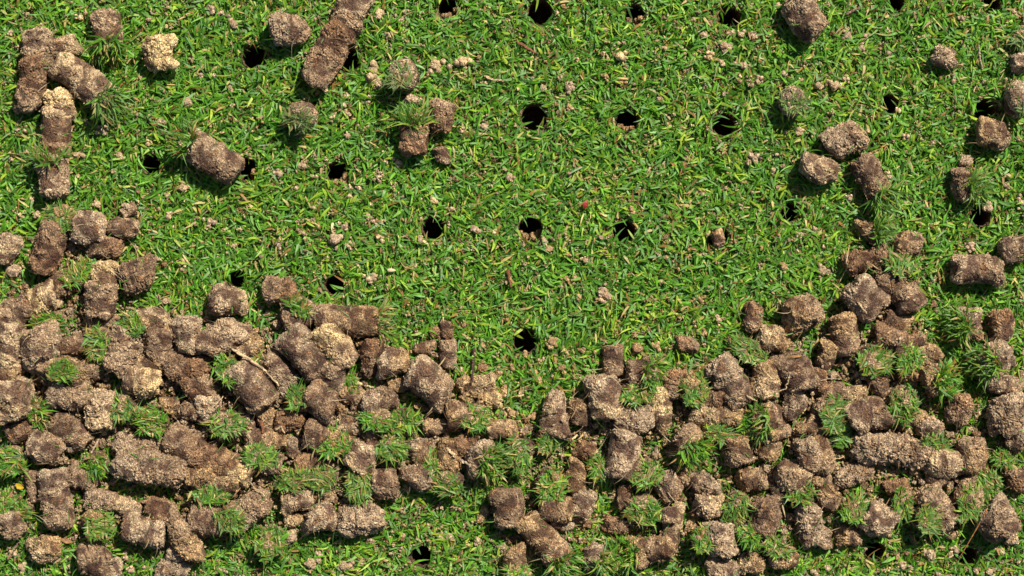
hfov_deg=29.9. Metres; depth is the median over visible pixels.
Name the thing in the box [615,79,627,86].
soil crumb
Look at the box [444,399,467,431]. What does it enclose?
soil clod
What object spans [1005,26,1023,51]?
turf plug
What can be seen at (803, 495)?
turf plug
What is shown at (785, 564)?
soil plug
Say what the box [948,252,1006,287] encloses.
soil plug
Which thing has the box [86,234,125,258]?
soil plug
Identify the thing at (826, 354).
soil plug
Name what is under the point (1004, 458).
turf plug
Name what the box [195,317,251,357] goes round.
soil plug
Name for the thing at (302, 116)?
turf plug
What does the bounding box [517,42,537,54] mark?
twig
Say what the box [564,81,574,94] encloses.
soil crumb
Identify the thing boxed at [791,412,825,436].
soil clod
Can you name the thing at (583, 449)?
soil clod
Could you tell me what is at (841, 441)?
turf plug
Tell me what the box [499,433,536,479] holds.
turf plug
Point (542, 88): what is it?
soil crumb
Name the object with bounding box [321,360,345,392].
soil clod
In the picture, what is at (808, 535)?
soil plug
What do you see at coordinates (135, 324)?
turf plug
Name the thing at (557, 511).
soil clod
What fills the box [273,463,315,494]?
turf plug
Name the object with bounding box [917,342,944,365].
soil clod
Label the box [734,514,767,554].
turf plug
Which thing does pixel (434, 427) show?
soil clod
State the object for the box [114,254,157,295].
soil clod
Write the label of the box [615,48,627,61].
soil crumb
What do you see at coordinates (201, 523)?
soil clod
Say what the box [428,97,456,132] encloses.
soil clod
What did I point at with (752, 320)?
soil plug
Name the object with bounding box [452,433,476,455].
soil plug
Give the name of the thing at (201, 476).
soil clod
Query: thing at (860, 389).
soil clod
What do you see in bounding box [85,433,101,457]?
root strand
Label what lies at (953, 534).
soil plug
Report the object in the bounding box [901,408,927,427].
soil clod
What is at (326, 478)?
turf plug
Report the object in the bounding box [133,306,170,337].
soil clod
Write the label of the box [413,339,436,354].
soil plug
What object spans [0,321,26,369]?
soil plug
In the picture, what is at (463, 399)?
soil crumb
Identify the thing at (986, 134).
soil clod
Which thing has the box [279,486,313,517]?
soil plug
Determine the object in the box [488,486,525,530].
soil clod
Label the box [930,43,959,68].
soil clod
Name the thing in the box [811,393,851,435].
turf plug
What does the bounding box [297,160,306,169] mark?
soil crumb
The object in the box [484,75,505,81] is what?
stem fragment
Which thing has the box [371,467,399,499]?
soil clod
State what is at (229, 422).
turf plug
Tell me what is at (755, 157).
soil crumb
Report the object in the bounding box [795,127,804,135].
soil crumb
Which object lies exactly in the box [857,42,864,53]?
soil crumb
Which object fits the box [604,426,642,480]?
soil plug
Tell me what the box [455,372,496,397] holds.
soil plug
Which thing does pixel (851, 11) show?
twig
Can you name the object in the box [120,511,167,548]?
soil plug
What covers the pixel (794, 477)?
soil clod
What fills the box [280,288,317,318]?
turf plug
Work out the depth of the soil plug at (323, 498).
0.89 m
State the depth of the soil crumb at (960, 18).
0.90 m
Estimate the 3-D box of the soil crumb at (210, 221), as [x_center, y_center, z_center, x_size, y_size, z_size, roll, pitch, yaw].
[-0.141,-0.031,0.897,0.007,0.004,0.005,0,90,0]
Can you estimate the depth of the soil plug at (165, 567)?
0.89 m
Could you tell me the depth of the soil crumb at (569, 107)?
0.90 m
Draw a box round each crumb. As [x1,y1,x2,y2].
[7,30,12,36]
[18,562,25,573]
[31,210,39,218]
[51,557,60,563]
[69,534,78,542]
[72,152,84,157]
[74,13,83,20]
[91,200,100,207]
[94,125,109,135]
[114,152,123,158]
[121,203,129,209]
[122,550,127,559]
[125,565,134,573]
[153,537,160,545]
[156,118,166,127]
[161,295,170,303]
[163,192,169,199]
[165,211,172,221]
[176,258,185,267]
[178,181,189,192]
[183,97,191,106]
[202,217,216,226]
[206,5,214,14]
[217,9,223,15]
[228,18,237,28]
[272,168,283,177]
[274,242,281,249]
[286,528,297,546]
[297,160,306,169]
[304,558,315,568]
[315,550,323,563]
[328,230,342,250]
[337,561,350,572]
[338,102,346,109]
[341,222,347,230]
[343,109,351,116]
[343,184,355,190]
[344,131,350,140]
[346,236,355,249]
[366,60,377,80]
[366,273,379,283]
[371,77,382,89]
[373,174,383,182]
[375,7,384,19]
[376,230,384,243]
[384,32,393,39]
[392,157,402,167]
[417,235,422,243]
[426,68,433,75]
[429,58,445,73]
[430,196,438,203]
[445,64,453,69]
[445,534,453,540]
[453,56,473,68]
[458,393,473,404]
[470,225,480,234]
[474,536,482,545]
[477,360,487,374]
[478,122,488,131]
[494,366,502,378]
[499,384,507,396]
[504,407,518,417]
[506,173,515,182]
[508,363,514,372]
[523,350,527,357]
[527,412,536,420]
[536,375,542,384]
[540,84,546,90]
[540,237,546,245]
[545,246,553,253]
[546,336,557,349]
[554,363,566,375]
[559,275,569,281]
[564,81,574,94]
[566,101,573,111]
[571,272,577,283]
[577,345,585,353]
[580,256,587,262]
[595,297,606,304]
[597,283,611,299]
[600,71,608,82]
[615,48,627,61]
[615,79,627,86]
[629,206,634,214]
[632,342,642,353]
[651,341,660,351]
[692,295,705,303]
[692,320,699,333]
[698,31,707,37]
[701,328,707,336]
[703,50,714,60]
[714,314,724,323]
[717,40,730,53]
[717,59,725,66]
[726,30,734,35]
[736,74,741,87]
[737,29,745,37]
[739,62,750,69]
[745,152,761,166]
[750,31,756,36]
[754,75,763,84]
[778,262,787,272]
[781,70,787,76]
[785,326,793,338]
[794,232,803,239]
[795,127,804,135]
[809,569,818,574]
[814,82,823,89]
[817,263,830,278]
[823,565,831,571]
[828,80,843,91]
[842,27,850,40]
[842,74,849,83]
[844,194,854,202]
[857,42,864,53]
[863,33,871,40]
[895,107,900,112]
[897,561,906,570]
[902,132,910,140]
[926,549,935,562]
[947,551,953,557]
[951,77,956,84]
[953,545,959,553]
[957,15,964,23]
[965,242,975,252]
[972,567,979,574]
[982,200,992,211]
[983,568,995,574]
[999,548,1004,554]
[1003,182,1010,189]
[1011,7,1017,15]
[1016,193,1023,210]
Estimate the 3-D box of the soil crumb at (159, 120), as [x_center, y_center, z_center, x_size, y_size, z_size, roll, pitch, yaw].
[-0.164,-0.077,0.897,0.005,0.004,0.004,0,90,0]
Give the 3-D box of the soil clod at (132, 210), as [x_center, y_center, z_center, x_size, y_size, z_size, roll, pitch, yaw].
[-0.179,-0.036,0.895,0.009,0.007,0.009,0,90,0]
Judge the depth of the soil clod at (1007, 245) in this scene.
0.89 m
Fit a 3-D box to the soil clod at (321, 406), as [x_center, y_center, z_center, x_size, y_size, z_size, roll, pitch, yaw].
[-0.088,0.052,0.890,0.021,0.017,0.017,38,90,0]
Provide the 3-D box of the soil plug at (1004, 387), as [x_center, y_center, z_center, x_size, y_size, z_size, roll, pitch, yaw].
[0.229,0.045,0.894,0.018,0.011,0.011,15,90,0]
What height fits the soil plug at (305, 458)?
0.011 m
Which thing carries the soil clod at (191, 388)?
on the ground at (606, 228)
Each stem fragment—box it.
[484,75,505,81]
[978,45,982,69]
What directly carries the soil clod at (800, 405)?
on the ground at (606, 228)
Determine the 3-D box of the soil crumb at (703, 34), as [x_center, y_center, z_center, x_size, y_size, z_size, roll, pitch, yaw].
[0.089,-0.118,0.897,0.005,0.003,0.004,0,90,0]
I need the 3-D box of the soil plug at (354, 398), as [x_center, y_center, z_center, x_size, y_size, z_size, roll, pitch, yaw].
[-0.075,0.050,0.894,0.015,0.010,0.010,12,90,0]
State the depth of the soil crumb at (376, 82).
0.90 m
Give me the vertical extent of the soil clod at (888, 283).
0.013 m
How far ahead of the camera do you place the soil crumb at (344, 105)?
0.90 m
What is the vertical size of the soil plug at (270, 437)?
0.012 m
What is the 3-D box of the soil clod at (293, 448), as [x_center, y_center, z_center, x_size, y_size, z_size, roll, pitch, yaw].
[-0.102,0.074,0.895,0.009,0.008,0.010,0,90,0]
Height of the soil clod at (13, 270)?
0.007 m
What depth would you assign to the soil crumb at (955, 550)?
0.90 m
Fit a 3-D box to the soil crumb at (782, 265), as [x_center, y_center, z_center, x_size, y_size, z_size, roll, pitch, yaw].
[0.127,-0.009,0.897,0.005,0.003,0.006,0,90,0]
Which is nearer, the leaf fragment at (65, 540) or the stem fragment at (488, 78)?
the leaf fragment at (65, 540)
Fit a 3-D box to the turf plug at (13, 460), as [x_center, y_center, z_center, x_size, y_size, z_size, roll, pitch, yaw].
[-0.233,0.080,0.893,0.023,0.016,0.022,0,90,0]
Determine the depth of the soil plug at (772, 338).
0.89 m
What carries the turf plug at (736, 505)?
on the ground at (606, 228)
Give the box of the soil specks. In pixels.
[0,0,1023,575]
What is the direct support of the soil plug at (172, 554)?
on the ground at (606, 228)
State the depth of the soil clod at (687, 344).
0.89 m
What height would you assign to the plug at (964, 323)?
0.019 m
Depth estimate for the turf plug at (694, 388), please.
0.89 m
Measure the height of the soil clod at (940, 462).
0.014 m
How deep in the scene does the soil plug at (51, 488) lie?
0.89 m
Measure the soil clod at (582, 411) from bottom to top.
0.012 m
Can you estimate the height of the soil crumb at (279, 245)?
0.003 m
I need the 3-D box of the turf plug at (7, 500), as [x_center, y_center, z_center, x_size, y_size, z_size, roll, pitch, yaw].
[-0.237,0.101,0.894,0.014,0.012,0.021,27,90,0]
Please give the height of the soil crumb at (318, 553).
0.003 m
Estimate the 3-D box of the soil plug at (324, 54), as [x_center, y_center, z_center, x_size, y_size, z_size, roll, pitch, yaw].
[-0.085,-0.108,0.891,0.018,0.016,0.035,32,90,0]
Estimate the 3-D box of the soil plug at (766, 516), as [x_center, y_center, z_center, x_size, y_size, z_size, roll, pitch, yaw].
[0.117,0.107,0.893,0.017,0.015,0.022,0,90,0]
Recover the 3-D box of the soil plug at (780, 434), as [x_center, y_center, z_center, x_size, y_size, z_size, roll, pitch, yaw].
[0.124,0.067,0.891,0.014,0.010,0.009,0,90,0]
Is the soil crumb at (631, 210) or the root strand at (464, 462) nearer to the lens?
the root strand at (464, 462)
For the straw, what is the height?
0.007 m
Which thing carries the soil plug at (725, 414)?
on the ground at (606, 228)
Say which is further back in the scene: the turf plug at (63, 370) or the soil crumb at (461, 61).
the soil crumb at (461, 61)
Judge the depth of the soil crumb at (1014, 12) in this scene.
0.90 m
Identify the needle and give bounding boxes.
[957,508,987,560]
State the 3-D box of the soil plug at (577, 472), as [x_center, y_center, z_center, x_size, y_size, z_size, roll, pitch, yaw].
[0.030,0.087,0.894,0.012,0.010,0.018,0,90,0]
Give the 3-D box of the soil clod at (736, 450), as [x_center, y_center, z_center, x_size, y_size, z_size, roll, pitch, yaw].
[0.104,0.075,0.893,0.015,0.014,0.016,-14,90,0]
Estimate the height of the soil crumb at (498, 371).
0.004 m
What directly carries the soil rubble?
on the ground at (606, 228)
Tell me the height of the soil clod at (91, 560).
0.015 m
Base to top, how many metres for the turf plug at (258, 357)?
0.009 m
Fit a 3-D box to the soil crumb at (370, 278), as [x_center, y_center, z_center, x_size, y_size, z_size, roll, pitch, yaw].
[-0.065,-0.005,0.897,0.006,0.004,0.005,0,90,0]
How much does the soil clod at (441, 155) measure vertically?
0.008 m
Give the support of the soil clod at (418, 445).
on the ground at (606, 228)
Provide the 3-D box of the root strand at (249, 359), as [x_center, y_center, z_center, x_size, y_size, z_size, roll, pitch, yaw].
[-0.118,0.036,0.887,0.029,0.004,0.003,39,90,0]
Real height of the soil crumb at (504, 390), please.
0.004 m
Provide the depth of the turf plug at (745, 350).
0.89 m
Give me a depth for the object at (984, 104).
0.91 m
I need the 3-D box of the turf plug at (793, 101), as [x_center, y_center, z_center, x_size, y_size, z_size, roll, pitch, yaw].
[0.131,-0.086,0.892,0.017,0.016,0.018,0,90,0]
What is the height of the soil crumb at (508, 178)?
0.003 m
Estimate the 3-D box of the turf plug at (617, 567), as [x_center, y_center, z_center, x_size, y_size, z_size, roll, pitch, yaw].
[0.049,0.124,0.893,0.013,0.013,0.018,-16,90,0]
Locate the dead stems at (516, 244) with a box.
[0,0,1023,575]
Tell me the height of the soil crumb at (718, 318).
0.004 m
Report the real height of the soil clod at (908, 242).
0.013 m
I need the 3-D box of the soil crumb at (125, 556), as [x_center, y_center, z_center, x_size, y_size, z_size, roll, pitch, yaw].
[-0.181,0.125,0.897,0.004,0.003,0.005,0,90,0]
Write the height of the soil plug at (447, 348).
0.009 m
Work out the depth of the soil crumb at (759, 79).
0.90 m
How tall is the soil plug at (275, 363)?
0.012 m
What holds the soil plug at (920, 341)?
on the ground at (606, 228)
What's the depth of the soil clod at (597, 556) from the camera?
0.89 m
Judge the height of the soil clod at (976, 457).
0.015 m
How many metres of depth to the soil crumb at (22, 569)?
0.90 m
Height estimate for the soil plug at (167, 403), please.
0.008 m
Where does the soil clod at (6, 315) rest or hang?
on the soil plug at (10, 358)
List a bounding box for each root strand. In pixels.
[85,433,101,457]
[209,396,222,411]
[232,348,278,386]
[249,478,264,496]
[258,420,264,433]
[447,447,455,457]
[459,459,470,466]
[779,372,790,391]
[838,251,847,283]
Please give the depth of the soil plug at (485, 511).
0.90 m
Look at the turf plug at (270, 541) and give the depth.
0.89 m
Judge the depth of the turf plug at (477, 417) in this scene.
0.89 m
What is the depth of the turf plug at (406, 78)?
0.89 m
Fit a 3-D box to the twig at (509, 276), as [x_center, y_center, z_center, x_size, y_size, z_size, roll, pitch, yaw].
[-0.001,-0.004,0.896,0.003,0.002,0.009,0,90,0]
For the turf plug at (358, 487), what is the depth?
0.89 m
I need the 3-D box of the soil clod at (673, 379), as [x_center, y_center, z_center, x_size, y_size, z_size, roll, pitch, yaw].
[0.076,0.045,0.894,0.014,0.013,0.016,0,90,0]
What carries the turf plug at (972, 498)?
on the ground at (606, 228)
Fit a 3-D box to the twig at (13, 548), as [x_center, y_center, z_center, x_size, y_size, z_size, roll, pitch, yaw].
[-0.233,0.122,0.896,0.006,0.002,0.009,0,90,0]
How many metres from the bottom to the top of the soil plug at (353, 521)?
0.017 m
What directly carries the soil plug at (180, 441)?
on the ground at (606, 228)
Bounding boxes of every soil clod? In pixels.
[0,232,23,264]
[0,304,13,323]
[0,367,25,380]
[0,375,36,425]
[0,511,27,540]
[4,263,21,277]
[18,319,62,373]
[23,428,66,465]
[25,278,63,313]
[25,533,64,563]
[35,354,77,385]
[42,87,76,120]
[46,268,78,299]
[59,331,85,355]
[66,460,99,490]
[69,210,108,246]
[76,542,112,575]
[83,280,118,320]
[89,259,119,288]
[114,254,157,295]
[119,200,137,217]
[121,365,163,398]
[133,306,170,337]
[141,33,178,73]
[142,326,172,363]
[143,496,180,526]
[167,517,205,562]
[169,314,202,354]
[177,373,220,402]
[178,399,198,422]
[185,464,215,490]
[187,503,222,537]
[193,394,222,425]
[207,281,248,315]
[235,332,264,357]
[256,407,276,429]
[260,454,284,475]
[261,274,299,305]
[268,10,311,46]
[273,404,304,432]
[279,300,315,330]
[283,512,302,527]
[285,436,302,456]
[300,416,329,454]
[300,501,337,534]
[302,378,339,425]
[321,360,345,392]
[335,414,360,435]
[342,437,377,475]
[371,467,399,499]
[376,346,410,379]
[399,464,435,491]
[407,437,429,464]
[421,416,446,435]
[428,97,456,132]
[432,146,450,164]
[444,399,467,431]
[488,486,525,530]
[502,541,528,575]
[538,494,572,524]
[566,396,591,426]
[571,440,599,461]
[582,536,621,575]
[583,373,623,421]
[601,531,649,575]
[645,534,675,564]
[653,469,683,504]
[661,367,687,399]
[661,504,678,524]
[674,335,699,353]
[690,469,722,498]
[691,493,724,520]
[702,517,739,558]
[704,388,725,407]
[720,433,755,467]
[734,466,769,492]
[737,551,766,574]
[750,359,782,400]
[769,350,820,393]
[773,458,814,491]
[781,292,824,336]
[782,390,807,420]
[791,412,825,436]
[798,151,840,185]
[811,473,832,487]
[813,366,827,387]
[816,483,842,510]
[817,525,832,549]
[819,120,869,159]
[832,524,862,548]
[839,273,890,323]
[841,249,874,276]
[844,396,895,435]
[845,384,868,400]
[856,497,901,537]
[865,373,889,397]
[867,243,888,269]
[873,269,905,296]
[880,308,914,330]
[891,281,927,314]
[892,230,923,255]
[895,368,919,382]
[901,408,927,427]
[914,415,944,436]
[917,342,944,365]
[924,447,964,479]
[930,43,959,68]
[944,392,974,427]
[954,435,990,475]
[958,154,973,166]
[974,490,1021,543]
[975,116,1010,150]
[986,391,1023,438]
[996,234,1023,263]
[1002,468,1023,492]
[1004,533,1018,545]
[1008,51,1023,74]
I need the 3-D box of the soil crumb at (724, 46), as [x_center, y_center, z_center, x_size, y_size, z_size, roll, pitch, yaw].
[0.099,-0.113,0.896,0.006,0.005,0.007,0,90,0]
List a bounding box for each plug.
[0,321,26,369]
[0,440,31,481]
[0,487,17,514]
[1,292,34,322]
[2,418,38,444]
[10,497,35,524]
[13,53,48,114]
[16,130,76,198]
[20,26,54,66]
[23,309,69,332]
[24,469,39,503]
[26,395,57,432]
[27,218,69,275]
[35,466,74,531]
[39,105,72,158]
[39,198,80,234]
[41,353,80,385]
[45,380,90,412]
[45,410,93,450]
[46,34,83,58]
[47,52,139,130]
[58,254,96,290]
[72,359,105,383]
[77,447,109,488]
[79,508,118,545]
[80,319,111,364]
[81,7,132,71]
[82,488,118,512]
[83,387,116,431]
[84,314,119,331]
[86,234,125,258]
[102,323,143,378]
[106,216,139,239]
[108,445,189,488]
[109,387,141,425]
[109,556,123,575]
[110,431,163,452]
[114,309,149,337]
[114,495,143,516]
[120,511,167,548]
[130,402,169,440]
[136,352,163,370]
[153,556,192,575]
[158,396,182,411]
[161,112,244,183]
[161,422,218,468]
[162,349,212,382]
[165,56,179,69]
[165,544,183,563]
[187,483,234,508]
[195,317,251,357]
[196,403,251,443]
[210,351,255,390]
[211,446,257,487]
[211,474,240,492]
[212,499,251,537]
[222,358,278,414]
[235,488,273,531]
[239,440,287,476]
[240,340,266,364]
[240,411,256,437]
[244,428,287,448]
[250,523,291,564]
[259,349,297,384]
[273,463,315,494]
[274,323,327,383]
[276,372,301,400]
[278,100,319,133]
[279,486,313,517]
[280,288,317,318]
[283,377,307,415]
[292,450,331,470]
[301,17,356,88]
[305,462,338,497]
[309,421,356,463]
[310,323,358,369]
[310,487,336,503]
[313,292,403,344]
[331,0,374,36]
[337,500,386,537]
[338,385,365,406]
[341,468,374,506]
[343,408,400,434]
[344,365,360,393]
[358,337,384,376]
[360,385,399,412]
[364,430,381,448]
[374,430,410,472]
[375,58,420,94]
[383,93,439,158]
[386,375,409,392]
[391,402,424,436]
[403,354,454,413]
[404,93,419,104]
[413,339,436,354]
[422,445,442,477]
[428,326,440,338]
[430,469,466,499]
[436,437,461,472]
[438,337,457,370]
[440,319,454,339]
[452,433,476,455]
[453,396,495,436]
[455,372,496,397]
[462,435,511,485]
[476,387,502,408]
[476,505,491,524]
[485,419,518,438]
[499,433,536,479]
[499,561,535,575]
[513,510,589,575]
[525,465,575,505]
[532,431,561,458]
[539,388,572,440]
[550,521,575,531]
[564,456,587,493]
[570,488,597,523]
[584,449,606,487]
[600,514,629,535]
[602,343,624,376]
[603,537,626,573]
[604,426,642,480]
[611,403,654,433]
[617,483,632,510]
[619,383,658,408]
[621,493,662,532]
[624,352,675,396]
[625,454,665,492]
[648,386,672,422]
[655,411,671,435]
[658,499,685,553]
[667,422,718,474]
[673,369,713,410]
[676,462,697,488]
[687,404,745,427]
[688,522,714,554]
[700,423,740,447]
[704,351,753,411]
[704,555,740,575]
[710,228,724,248]
[720,489,756,530]
[726,331,769,365]
[730,397,785,447]
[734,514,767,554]
[735,407,751,435]
[742,300,763,333]
[748,495,781,539]
[756,324,791,352]
[757,435,782,462]
[760,529,797,562]
[767,424,791,441]
[767,546,798,569]
[769,482,785,510]
[777,84,813,119]
[781,0,828,42]
[782,480,819,509]
[793,436,823,471]
[793,501,824,549]
[806,434,836,475]
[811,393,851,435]
[813,336,838,371]
[816,380,846,399]
[828,310,860,357]
[828,423,859,448]
[832,462,875,489]
[834,484,878,527]
[848,431,932,470]
[849,152,911,221]
[854,209,900,248]
[855,341,896,379]
[871,321,907,349]
[882,244,917,278]
[882,477,911,495]
[886,380,921,430]
[890,485,916,530]
[891,339,927,380]
[906,331,928,347]
[907,501,947,544]
[914,356,966,406]
[914,482,960,534]
[918,429,955,452]
[924,473,947,485]
[933,294,987,351]
[942,530,958,539]
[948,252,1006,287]
[949,163,996,214]
[950,473,996,529]
[957,335,1015,390]
[974,461,1004,489]
[985,373,1022,394]
[986,308,1014,341]
[989,444,1019,473]
[1001,427,1023,453]
[1003,79,1023,118]
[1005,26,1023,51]
[1017,369,1023,389]
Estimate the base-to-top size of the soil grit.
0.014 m
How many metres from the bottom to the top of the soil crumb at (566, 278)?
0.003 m
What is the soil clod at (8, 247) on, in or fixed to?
on the ground at (606, 228)
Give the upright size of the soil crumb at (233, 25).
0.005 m
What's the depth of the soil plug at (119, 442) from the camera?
0.89 m
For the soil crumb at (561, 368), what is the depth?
0.90 m
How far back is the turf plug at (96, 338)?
0.89 m
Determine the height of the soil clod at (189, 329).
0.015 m
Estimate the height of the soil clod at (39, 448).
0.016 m
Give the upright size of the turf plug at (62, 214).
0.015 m
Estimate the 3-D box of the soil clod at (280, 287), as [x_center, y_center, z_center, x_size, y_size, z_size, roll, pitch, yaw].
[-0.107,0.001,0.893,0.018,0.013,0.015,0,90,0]
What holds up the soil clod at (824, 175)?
on the ground at (606, 228)
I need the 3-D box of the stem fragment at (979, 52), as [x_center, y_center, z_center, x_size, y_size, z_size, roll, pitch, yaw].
[0.219,-0.108,0.896,0.003,0.001,0.012,0,90,0]
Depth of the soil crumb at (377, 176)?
0.90 m
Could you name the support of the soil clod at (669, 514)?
on the soil plug at (671, 532)
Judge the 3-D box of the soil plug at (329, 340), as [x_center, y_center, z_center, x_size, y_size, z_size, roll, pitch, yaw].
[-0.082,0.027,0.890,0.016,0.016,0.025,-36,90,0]
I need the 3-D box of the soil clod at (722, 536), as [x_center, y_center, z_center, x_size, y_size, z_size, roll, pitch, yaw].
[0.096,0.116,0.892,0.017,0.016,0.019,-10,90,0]
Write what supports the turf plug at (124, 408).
on the ground at (606, 228)
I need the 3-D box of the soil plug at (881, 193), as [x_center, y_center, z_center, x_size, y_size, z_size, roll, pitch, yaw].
[0.169,-0.044,0.891,0.035,0.023,0.028,37,90,0]
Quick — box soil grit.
[1,0,1023,573]
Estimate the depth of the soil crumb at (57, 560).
0.90 m
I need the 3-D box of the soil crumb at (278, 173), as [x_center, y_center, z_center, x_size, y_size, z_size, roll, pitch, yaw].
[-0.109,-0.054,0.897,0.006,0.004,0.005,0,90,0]
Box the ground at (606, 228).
[0,0,1023,575]
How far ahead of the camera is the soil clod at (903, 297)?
0.89 m
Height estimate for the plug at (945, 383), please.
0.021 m
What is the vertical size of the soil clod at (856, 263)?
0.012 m
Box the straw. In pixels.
[564,434,577,446]
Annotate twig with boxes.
[7,540,19,559]
[470,348,475,384]
[506,269,511,287]
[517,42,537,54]
[845,6,859,14]
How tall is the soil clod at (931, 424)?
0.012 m
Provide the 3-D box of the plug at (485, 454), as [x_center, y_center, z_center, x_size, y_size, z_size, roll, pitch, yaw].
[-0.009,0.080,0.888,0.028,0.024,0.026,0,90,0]
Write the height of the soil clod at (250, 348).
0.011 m
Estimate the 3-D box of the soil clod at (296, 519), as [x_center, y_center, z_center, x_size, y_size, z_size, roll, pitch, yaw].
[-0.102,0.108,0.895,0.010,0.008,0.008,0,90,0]
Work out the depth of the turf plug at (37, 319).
0.89 m
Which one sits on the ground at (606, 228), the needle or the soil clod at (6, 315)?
the needle
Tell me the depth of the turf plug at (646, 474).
0.89 m
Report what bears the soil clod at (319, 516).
on the ground at (606, 228)
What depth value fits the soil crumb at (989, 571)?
0.90 m
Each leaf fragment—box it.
[15,483,23,488]
[61,538,72,543]
[583,200,588,208]
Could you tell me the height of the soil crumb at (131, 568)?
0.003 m
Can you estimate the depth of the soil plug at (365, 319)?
0.89 m
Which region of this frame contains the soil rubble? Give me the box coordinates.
[0,226,1019,575]
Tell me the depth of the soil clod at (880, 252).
0.89 m
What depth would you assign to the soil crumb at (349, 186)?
0.90 m
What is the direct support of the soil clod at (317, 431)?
on the ground at (606, 228)
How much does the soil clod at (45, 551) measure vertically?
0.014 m
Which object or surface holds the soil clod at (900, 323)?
on the ground at (606, 228)
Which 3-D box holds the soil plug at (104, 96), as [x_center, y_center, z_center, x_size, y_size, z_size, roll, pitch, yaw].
[-0.196,-0.088,0.891,0.046,0.024,0.032,23,90,0]
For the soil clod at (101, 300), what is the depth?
0.89 m
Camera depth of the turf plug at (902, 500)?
0.89 m
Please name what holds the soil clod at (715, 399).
on the ground at (606, 228)
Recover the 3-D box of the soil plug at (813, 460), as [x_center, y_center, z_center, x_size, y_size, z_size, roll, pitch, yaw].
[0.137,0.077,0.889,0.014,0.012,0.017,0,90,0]
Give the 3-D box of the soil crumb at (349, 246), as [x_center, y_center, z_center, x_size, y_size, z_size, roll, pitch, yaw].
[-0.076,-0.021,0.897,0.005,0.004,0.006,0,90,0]
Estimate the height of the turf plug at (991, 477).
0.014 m
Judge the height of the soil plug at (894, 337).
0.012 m
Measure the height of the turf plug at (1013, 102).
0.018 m
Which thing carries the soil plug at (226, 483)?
on the ground at (606, 228)
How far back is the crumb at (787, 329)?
0.89 m
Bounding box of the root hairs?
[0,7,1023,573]
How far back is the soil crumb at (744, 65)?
0.90 m
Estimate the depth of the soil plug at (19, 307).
0.89 m
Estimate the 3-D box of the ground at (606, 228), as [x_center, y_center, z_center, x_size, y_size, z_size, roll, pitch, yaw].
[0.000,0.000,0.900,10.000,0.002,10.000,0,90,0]
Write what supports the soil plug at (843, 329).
on the ground at (606, 228)
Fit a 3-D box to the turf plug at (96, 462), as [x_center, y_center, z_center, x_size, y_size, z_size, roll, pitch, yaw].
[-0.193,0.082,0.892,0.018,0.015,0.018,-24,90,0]
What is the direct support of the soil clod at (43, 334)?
on the ground at (606, 228)
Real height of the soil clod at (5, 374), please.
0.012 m

